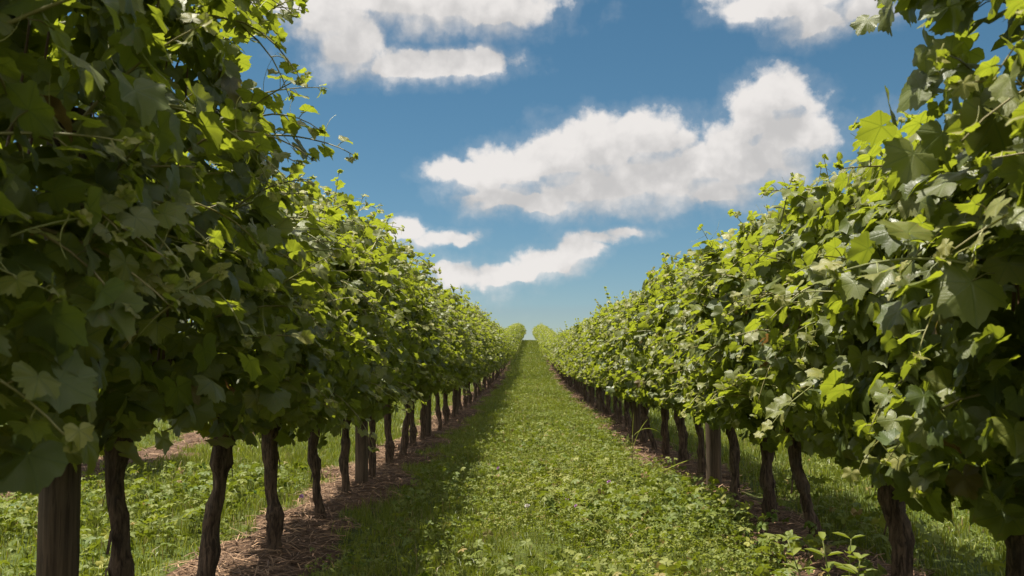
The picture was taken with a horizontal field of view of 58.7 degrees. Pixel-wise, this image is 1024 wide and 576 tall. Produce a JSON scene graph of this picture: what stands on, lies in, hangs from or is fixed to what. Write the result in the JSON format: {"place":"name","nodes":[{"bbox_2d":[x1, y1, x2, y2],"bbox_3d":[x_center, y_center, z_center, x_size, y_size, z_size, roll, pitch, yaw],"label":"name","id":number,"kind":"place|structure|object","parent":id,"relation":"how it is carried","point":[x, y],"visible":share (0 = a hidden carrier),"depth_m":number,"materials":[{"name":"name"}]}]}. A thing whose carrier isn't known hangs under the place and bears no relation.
{"place":"outdoors","nodes":[
{"label":"outdoors","id":0,"kind":"place"},
{"bbox_2d":[0,342,1005,575],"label":"ground","id":1,"kind":"structure","parent":0,"point":[326,531],"depth_m":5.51,"materials":[{"name":"green plant"}]},
{"bbox_2d":[36,107,86,575],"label":"wooden post","id":2,"kind":"object","parent":1,"relation":"on","point":[58,531],"visible":0.23,"depth_m":2.65,"materials":[{"name":"brown wood"}]},
{"bbox_2d":[0,13,140,494],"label":"grape vine","id":3,"kind":"object","parent":1,"relation":"on","point":[57,324],"visible":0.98,"depth_m":1.55,"materials":[{"name":"green plant"}]},
{"bbox_2d":[0,0,304,477],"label":"grape vine","id":4,"kind":"object","parent":1,"relation":"on","point":[118,253],"visible":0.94,"depth_m":1.94,"materials":[{"name":"green plant"}]},
{"bbox_2d":[0,0,387,575],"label":"grape vine","id":5,"kind":"object","parent":1,"relation":"on","point":[218,63],"visible":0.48,"depth_m":2.99,"materials":[{"name":"green plant"}]},
{"bbox_2d":[145,150,387,575],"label":"grape vine","id":6,"kind":"object","parent":1,"relation":"on","point":[309,393],"visible":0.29,"depth_m":3.93,"materials":[{"name":"green plant"}]},
{"bbox_2d":[187,172,416,552],"bbox_3d":[-1.186,0.459,4.957,1.341,2.160,1.235,0,-5,1],"label":"grape vine","id":7,"kind":"object","parent":1,"relation":"on","point":[346,369],"visible":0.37,"depth_m":4.89,"materials":[{"name":"green plant"}]},
{"bbox_2d":[254,160,421,517],"bbox_3d":[-1.240,0.432,5.972,1.285,2.350,1.628,0,-5,1],"label":"grape vine","id":8,"kind":"object","parent":1,"relation":"on","point":[313,457],"visible":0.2,"depth_m":5.83,"materials":[{"name":"green plant"}]},
{"bbox_2d":[355,421,367,483],"bbox_3d":[-1.262,0.869,7.600,0.126,2.001,0.121,-5,-7,37],"label":"wooden post","id":9,"kind":"object","parent":1,"relation":"on","point":[361,459],"visible":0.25,"depth_m":7.51,"materials":[{"name":"brown wood"}]},
{"bbox_2d":[325,218,433,494],"bbox_3d":[-1.196,0.543,6.933,1.170,2.275,1.301,0,-5,1],"label":"grape vine","id":10,"kind":"object","parent":1,"relation":"on","point":[377,411],"visible":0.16,"depth_m":6.84,"materials":[{"name":"green plant"}]},
{"bbox_2d":[368,241,453,478],"bbox_3d":[-1.176,0.676,7.964,1.298,2.195,1.255,0,-5,1],"label":"grape vine","id":11,"kind":"object","parent":1,"relation":"on","point":[414,370],"visible":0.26,"depth_m":7.94,"materials":[{"name":"green plant"}]},
{"bbox_2d":[372,258,462,466],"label":"grape vine","id":12,"kind":"object","parent":1,"relation":"on","point":[435,337],"visible":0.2,"depth_m":8.88,"materials":[{"name":"green plant"}]},
{"bbox_2d":[375,280,468,455],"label":"grape vine","id":13,"kind":"object","parent":1,"relation":"on","point":[407,418],"visible":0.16,"depth_m":9.84,"materials":[{"name":"green plant"}]},
{"bbox_2d":[393,286,459,446],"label":"grape vine","id":14,"kind":"object","parent":1,"relation":"on","point":[413,432],"visible":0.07,"depth_m":10.82,"materials":[{"name":"green plant"}]},
{"bbox_2d":[425,394,430,435],"bbox_3d":[-1.161,1.270,12.510,0.118,2.001,0.126,0,-5,-6],"label":"wooden post","id":15,"kind":"object","parent":1,"relation":"on","point":[428,419],"visible":0.21,"depth_m":12.42,"materials":[{"name":"brown wood"}]},
{"bbox_2d":[420,277,480,438],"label":"grape vine","id":16,"kind":"object","parent":1,"relation":"on","point":[443,293],"visible":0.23,"depth_m":11.84,"materials":[{"name":"green plant"}]},
{"bbox_2d":[431,298,482,425],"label":"grape vine","id":17,"kind":"object","parent":1,"relation":"on","point":[458,366],"visible":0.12,"depth_m":12.89,"materials":[{"name":"green plant"}]},
{"bbox_2d":[455,390,458,415],"bbox_3d":[-1.075,1.685,17.461,0.126,2.001,0.121,0,-6,-4],"label":"wooden post","id":18,"kind":"object","parent":1,"relation":"on","point":[457,402],"visible":0.15,"depth_m":17.37,"materials":[{"name":"brown wood"}]},
{"bbox_2d":[435,305,485,430],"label":"grape vine","id":19,"kind":"object","parent":1,"relation":"on","point":[468,328],"visible":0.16,"depth_m":13.81,"materials":[{"name":"green plant"}]},
{"bbox_2d":[447,304,481,420],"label":"grape vine","id":20,"kind":"object","parent":1,"relation":"on","point":[451,390],"visible":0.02,"depth_m":15.72,"materials":[{"name":"green plant"}]},
{"bbox_2d":[441,294,488,424],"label":"grape vine","id":21,"kind":"object","parent":1,"relation":"on","point":[444,408],"visible":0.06,"depth_m":14.79,"materials":[{"name":"green plant"}]},
{"bbox_2d":[459,318,484,410],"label":"grape vine","id":22,"kind":"object","parent":1,"relation":"on","point":[473,373],"depth_m":17.74,"materials":[{"name":"green plant"}]},
{"bbox_2d":[452,317,492,416],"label":"grape vine","id":23,"kind":"object","parent":1,"relation":"on","point":[466,385],"visible":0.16,"depth_m":16.77,"materials":[{"name":"green plant"}]},
{"bbox_2d":[459,311,491,409],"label":"grape vine","id":24,"kind":"object","parent":1,"relation":"on","point":[460,405],"visible":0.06,"depth_m":18.71,"materials":[{"name":"green plant"}]},
{"bbox_2d":[462,319,494,407],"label":"grape vine","id":25,"kind":"object","parent":1,"relation":"on","point":[465,399],"visible":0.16,"depth_m":19.71,"materials":[{"name":"green plant"}]},
{"bbox_2d":[466,327,493,401],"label":"grape vine","id":26,"kind":"object","parent":1,"relation":"on","point":[484,369],"visible":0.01,"depth_m":21.64,"materials":[{"name":"green plant"}]},
{"bbox_2d":[463,303,497,404],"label":"grape vine","id":27,"kind":"object","parent":1,"relation":"on","point":[486,364],"visible":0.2,"depth_m":20.72,"materials":[{"name":"green plant"}]},
{"bbox_2d":[473,323,498,400],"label":"grape vine","id":28,"kind":"object","parent":1,"relation":"on","point":[475,390],"visible":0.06,"depth_m":22.71,"materials":[{"name":"green plant"}]},
{"bbox_2d":[473,319,500,398],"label":"grape vine","id":29,"kind":"object","parent":1,"relation":"on","point":[493,323],"visible":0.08,"depth_m":23.82,"materials":[{"name":"green plant"}]},
{"bbox_2d":[477,329,500,395],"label":"grape vine","id":30,"kind":"object","parent":1,"relation":"on","point":[479,391],"visible":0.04,"depth_m":24.69,"materials":[{"name":"green plant"}]},
{"bbox_2d":[479,332,499,392],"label":"grape vine","id":31,"kind":"object","parent":1,"relation":"on","point":[493,365],"visible":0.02,"depth_m":26.71,"materials":[{"name":"green plant"}]},
{"bbox_2d":[479,316,502,382],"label":"grape vine","id":32,"kind":"object","parent":1,"relation":"on","point":[497,369],"visible":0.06,"depth_m":25.88,"materials":[{"name":"green plant"}]},
{"bbox_2d":[482,334,502,391],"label":"grape vine","id":33,"kind":"object","parent":1,"relation":"on","point":[483,382],"visible":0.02,"depth_m":27.78,"materials":[{"name":"green plant"}]},
{"bbox_2d":[484,334,503,389],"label":"grape vine","id":34,"kind":"object","parent":1,"relation":"on","point":[498,357],"visible":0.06,"depth_m":28.68,"materials":[{"name":"green plant"}]},
{"bbox_2d":[486,327,506,388],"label":"grape vine","id":35,"kind":"object","parent":1,"relation":"on","point":[497,343],"visible":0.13,"depth_m":29.75,"materials":[{"name":"green plant"}]},
{"bbox_2d":[487,326,506,387],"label":"grape vine","id":36,"kind":"object","parent":1,"relation":"on","point":[498,359],"visible":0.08,"depth_m":30.67,"materials":[{"name":"green plant"}]},
{"bbox_2d":[489,328,508,386],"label":"grape vine","id":37,"kind":"object","parent":1,"relation":"on","point":[501,332],"visible":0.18,"depth_m":31.67,"materials":[{"name":"green plant"}]},
{"bbox_2d":[491,321,507,382],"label":"grape vine","id":38,"kind":"object","parent":1,"relation":"on","point":[502,344],"visible":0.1,"depth_m":33.77,"materials":[{"name":"green plant"}]},
{"bbox_2d":[493,335,509,381],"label":"grape vine","id":39,"kind":"object","parent":1,"relation":"on","point":[504,353],"visible":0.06,"depth_m":35.72,"materials":[{"name":"green plant"}]},
{"bbox_2d":[495,332,509,379],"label":"grape vine","id":40,"kind":"object","parent":1,"relation":"on","point":[504,358],"visible":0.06,"depth_m":36.67,"materials":[{"name":"green plant"}]},
{"bbox_2d":[0,378,1005,575],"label":"ground cover","id":41,"kind":"object","parent":1,"relation":"on","point":[716,513],"visible":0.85,"depth_m":5.68,"materials":[{"name":"green plant"}]},
{"bbox_2d":[0,340,1005,575],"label":"grass","id":42,"kind":"structure","parent":1,"relation":"on","point":[301,452],"depth_m":6.54,"materials":[{"name":"green plant"}]},
{"bbox_2d":[497,332,514,377],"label":"grape vine","id":43,"kind":"object","parent":1,"relation":"on","point":[509,336],"visible":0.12,"depth_m":38.77,"materials":[{"name":"green plant"}]},
{"bbox_2d":[499,338,514,373],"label":"grape vine","id":44,"kind":"object","parent":1,"relation":"on","point":[511,351],"visible":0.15,"depth_m":42.85,"materials":[{"name":"green plant"}]},
{"bbox_2d":[543,335,556,370],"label":"grape vine","id":45,"kind":"object","parent":1,"relation":"on","point":[546,346],"visible":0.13,"depth_m":47.05,"materials":[{"name":"green plant"}]},
{"bbox_2d":[545,333,560,376],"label":"grape vine","id":46,"kind":"object","parent":1,"relation":"on","point":[550,348],"visible":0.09,"depth_m":41.29,"materials":[{"name":"green plant"}]},
{"bbox_2d":[548,331,564,380],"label":"grape vine","id":47,"kind":"object","parent":1,"relation":"on","point":[552,350],"visible":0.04,"depth_m":37.29,"materials":[{"name":"green plant"}]},
{"bbox_2d":[548,334,566,382],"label":"grape vine","id":48,"kind":"object","parent":1,"relation":"on","point":[554,354],"visible":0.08,"depth_m":35.33,"materials":[{"name":"green plant"}]},
{"bbox_2d":[551,335,569,385],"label":"grape vine","id":49,"kind":"object","parent":1,"relation":"on","point":[553,350],"visible":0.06,"depth_m":32.34,"materials":[{"name":"green plant"}]},
{"bbox_2d":[551,332,571,387],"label":"grape vine","id":50,"kind":"object","parent":1,"relation":"on","point":[569,382],"visible":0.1,"depth_m":30.40,"materials":[{"name":"green plant"}]},
{"bbox_2d":[550,342,572,385],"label":"grape vine","id":51,"kind":"object","parent":1,"relation":"on","point":[571,379],"visible":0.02,"depth_m":31.35,"materials":[{"name":"green plant"}]},
{"bbox_2d":[554,321,574,389],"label":"grape vine","id":52,"kind":"object","parent":1,"relation":"on","point":[563,333],"visible":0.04,"depth_m":29.52,"materials":[{"name":"green plant"}]},
{"bbox_2d":[554,329,575,389],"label":"grape vine","id":53,"kind":"object","parent":1,"relation":"on","point":[560,364],"visible":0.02,"depth_m":28.74,"materials":[{"name":"green plant"}]},
{"bbox_2d":[553,333,578,391],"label":"grape vine","id":54,"kind":"object","parent":1,"relation":"on","point":[577,382],"visible":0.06,"depth_m":27.63,"materials":[{"name":"green plant"}]},
{"bbox_2d":[557,333,574,378],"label":"grape vine","id":55,"kind":"object","parent":1,"relation":"on","point":[565,355],"visible":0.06,"depth_m":23.63,"materials":[{"name":"green plant"}]},
{"bbox_2d":[556,330,580,392],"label":"grape vine","id":56,"kind":"object","parent":1,"relation":"on","point":[579,386],"visible":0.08,"depth_m":26.58,"materials":[{"name":"green plant"}]},
{"bbox_2d":[556,329,582,395],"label":"grape vine","id":57,"kind":"object","parent":1,"relation":"on","point":[581,387],"visible":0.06,"depth_m":25.61,"materials":[{"name":"green plant"}]},
{"bbox_2d":[560,326,583,395],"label":"grape vine","id":58,"kind":"object","parent":1,"relation":"on","point":[566,349],"visible":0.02,"depth_m":24.85,"materials":[{"name":"green plant"}]},
{"bbox_2d":[558,330,587,400],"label":"grape vine","id":59,"kind":"object","parent":1,"relation":"on","point":[585,385],"visible":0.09,"depth_m":22.59,"materials":[{"name":"green plant"}]},
{"bbox_2d":[563,318,591,403],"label":"grape vine","id":60,"kind":"object","parent":1,"relation":"on","point":[589,387],"visible":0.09,"depth_m":21.61,"materials":[{"name":"green plant"}]},
{"bbox_2d":[564,317,594,404],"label":"grape vine","id":61,"kind":"object","parent":1,"relation":"on","point":[578,328],"visible":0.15,"depth_m":20.60,"materials":[{"name":"green plant"}]},
{"bbox_2d":[565,321,597,407],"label":"grape vine","id":62,"kind":"object","parent":1,"relation":"on","point":[570,356],"visible":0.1,"depth_m":19.64,"materials":[{"name":"green plant"}]},
{"bbox_2d":[567,328,604,402],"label":"grape vine","id":63,"kind":"object","parent":1,"relation":"on","point":[580,378],"visible":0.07,"depth_m":18.65,"materials":[{"name":"green plant"}]},
{"bbox_2d":[569,325,605,413],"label":"grape vine","id":64,"kind":"object","parent":1,"relation":"on","point":[577,362],"visible":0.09,"depth_m":17.61,"materials":[{"name":"green plant"}]},
{"bbox_2d":[574,296,619,419],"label":"grape vine","id":65,"kind":"object","parent":1,"relation":"on","point":[615,407],"visible":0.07,"depth_m":15.68,"materials":[{"name":"green plant"}]},
{"bbox_2d":[573,298,624,415],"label":"grape vine","id":66,"kind":"object","parent":1,"relation":"on","point":[608,403],"visible":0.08,"depth_m":16.74,"materials":[{"name":"green plant"}]},
{"bbox_2d":[598,387,603,412],"bbox_3d":[1.794,1.762,18.485,0.128,2.001,0.127,0,-5,-6],"label":"wooden post","id":67,"kind":"object","parent":1,"relation":"on","point":[600,408],"visible":0.14,"depth_m":18.39,"materials":[{"name":"brown wood"}]},
{"bbox_2d":[581,308,622,423],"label":"grape vine","id":68,"kind":"object","parent":1,"relation":"on","point":[620,418],"visible":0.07,"depth_m":14.66,"materials":[{"name":"green plant"}]},
{"bbox_2d":[581,286,630,429],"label":"grape vine","id":69,"kind":"object","parent":1,"relation":"on","point":[591,356],"visible":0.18,"depth_m":13.67,"materials":[{"name":"green plant"}]},
{"bbox_2d":[588,307,632,435],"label":"grape vine","id":70,"kind":"object","parent":1,"relation":"on","point":[610,383],"visible":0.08,"depth_m":12.72,"materials":[{"name":"green plant"}]},
{"bbox_2d":[585,293,648,442],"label":"grape vine","id":71,"kind":"object","parent":1,"relation":"on","point":[604,350],"visible":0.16,"depth_m":11.73,"materials":[{"name":"green plant"}]},
{"bbox_2d":[601,291,656,449],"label":"grape vine","id":72,"kind":"object","parent":1,"relation":"on","point":[645,417],"visible":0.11,"depth_m":10.84,"materials":[{"name":"green plant"}]},
{"bbox_2d":[601,289,670,456],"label":"grape vine","id":73,"kind":"object","parent":1,"relation":"on","point":[665,446],"visible":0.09,"depth_m":9.80,"materials":[{"name":"green plant"}]},
{"bbox_2d":[632,400,640,438],"bbox_3d":[1.675,1.283,12.309,0.132,2.001,0.126,-5,-7,37],"label":"wooden post","id":74,"kind":"object","parent":1,"relation":"on","point":[636,418],"visible":0.17,"depth_m":12.22,"materials":[{"name":"brown wood"}]},
{"bbox_2d":[627,414,656,474],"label":"grass plant","id":75,"kind":"object","parent":1,"relation":"on","point":[635,440],"depth_m":7.49,"materials":[{"name":"green plant"}]},
{"bbox_2d":[628,546,669,559],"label":"weed plant","id":76,"kind":"object","parent":1,"relation":"on","point":[639,551],"visible":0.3,"depth_m":4.88,"materials":[{"name":"green plant"}]},
{"bbox_2d":[603,253,699,463],"bbox_3d":[1.630,0.748,8.956,1.460,2.190,1.371,0,-5,1],"label":"grape vine","id":77,"kind":"object","parent":1,"relation":"on","point":[638,357],"visible":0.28,"depth_m":8.83,"materials":[{"name":"green plant"}]},
{"bbox_2d":[617,266,705,475],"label":"grape vine","id":78,"kind":"object","parent":1,"relation":"on","point":[658,316],"visible":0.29,"depth_m":7.85,"materials":[{"name":"green plant"}]},
{"bbox_2d":[644,457,698,474],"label":"grass plant","id":79,"kind":"object","parent":1,"relation":"on","point":[670,467],"depth_m":7.69,"materials":[{"name":"green plant"}]},
{"bbox_2d":[705,336,721,488],"bbox_3d":[1.588,0.819,7.225,0.127,2.001,0.128,2,-5,-28],"label":"wooden post","id":80,"kind":"object","parent":1,"relation":"on","point":[713,454],"visible":0.21,"depth_m":7.14,"materials":[{"name":"brown wood"}]},
{"bbox_2d":[640,237,807,500],"bbox_3d":[1.643,0.625,6.579,1.403,2.054,1.415,0,-5,1],"label":"grape vine","id":81,"kind":"object","parent":1,"relation":"on","point":[734,448],"visible":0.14,"depth_m":6.50,"materials":[{"name":"green plant"}]},
{"bbox_2d":[717,487,741,521],"bbox_3d":[1.369,1.391,5.736,0.173,0.286,0.244,0,-5,1],"label":"vine sucker","id":82,"kind":"object","parent":1,"relation":"on","point":[723,500],"visible":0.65,"depth_m":5.71,"materials":[{"name":"green plant"}]},
{"bbox_2d":[659,210,809,523],"bbox_3d":[1.631,0.568,5.706,1.380,2.041,1.348,0,-5,1],"label":"grape vine","id":83,"kind":"object","parent":1,"relation":"on","point":[710,254],"visible":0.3,"depth_m":5.68,"materials":[{"name":"green plant"}]},
{"bbox_2d":[663,154,929,549],"bbox_3d":[1.619,0.444,4.828,1.460,2.145,1.371,0,-5,1],"label":"grape vine","id":84,"kind":"object","parent":1,"relation":"on","point":[723,384],"visible":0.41,"depth_m":4.86,"materials":[{"name":"green plant"}]},
{"bbox_2d":[754,533,851,556],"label":"weed plant","id":85,"kind":"object","parent":1,"relation":"on","point":[765,535],"visible":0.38,"depth_m":4.69,"materials":[{"name":"green plant"}]},
{"bbox_2d":[775,532,878,575],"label":"weed plant","id":86,"kind":"object","parent":1,"relation":"on","point":[830,565],"visible":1,"depth_m":3.20,"materials":[{"name":"green plant"}]},
{"bbox_2d":[722,98,1019,575],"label":"grape vine","id":87,"kind":"object","parent":1,"relation":"on","point":[835,207],"visible":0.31,"depth_m":3.81,"materials":[{"name":"green plant"}]},
{"bbox_2d":[758,102,1023,575],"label":"grape vine","id":88,"kind":"object","parent":1,"relation":"on","point":[835,398],"visible":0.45,"depth_m":2.77,"materials":[{"name":"green plant"}]},
{"bbox_2d":[812,0,1023,524],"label":"grape vine","id":89,"kind":"object","parent":1,"relation":"on","point":[932,434],"visible":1,"depth_m":2.09,"materials":[{"name":"green plant"}]},
{"bbox_2d":[1005,115,1023,142],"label":"grape vine","id":90,"kind":"object","parent":1,"relation":"on","point":[1021,134],"visible":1,"depth_m":1.26,"materials":[{"name":"green plant"}]},
{"bbox_2d":[13,0,1023,339],"label":"sky","id":91,"kind":"structure","parent":0,"point":[547,155],"materials":[{"name":"blue"}]}
]}

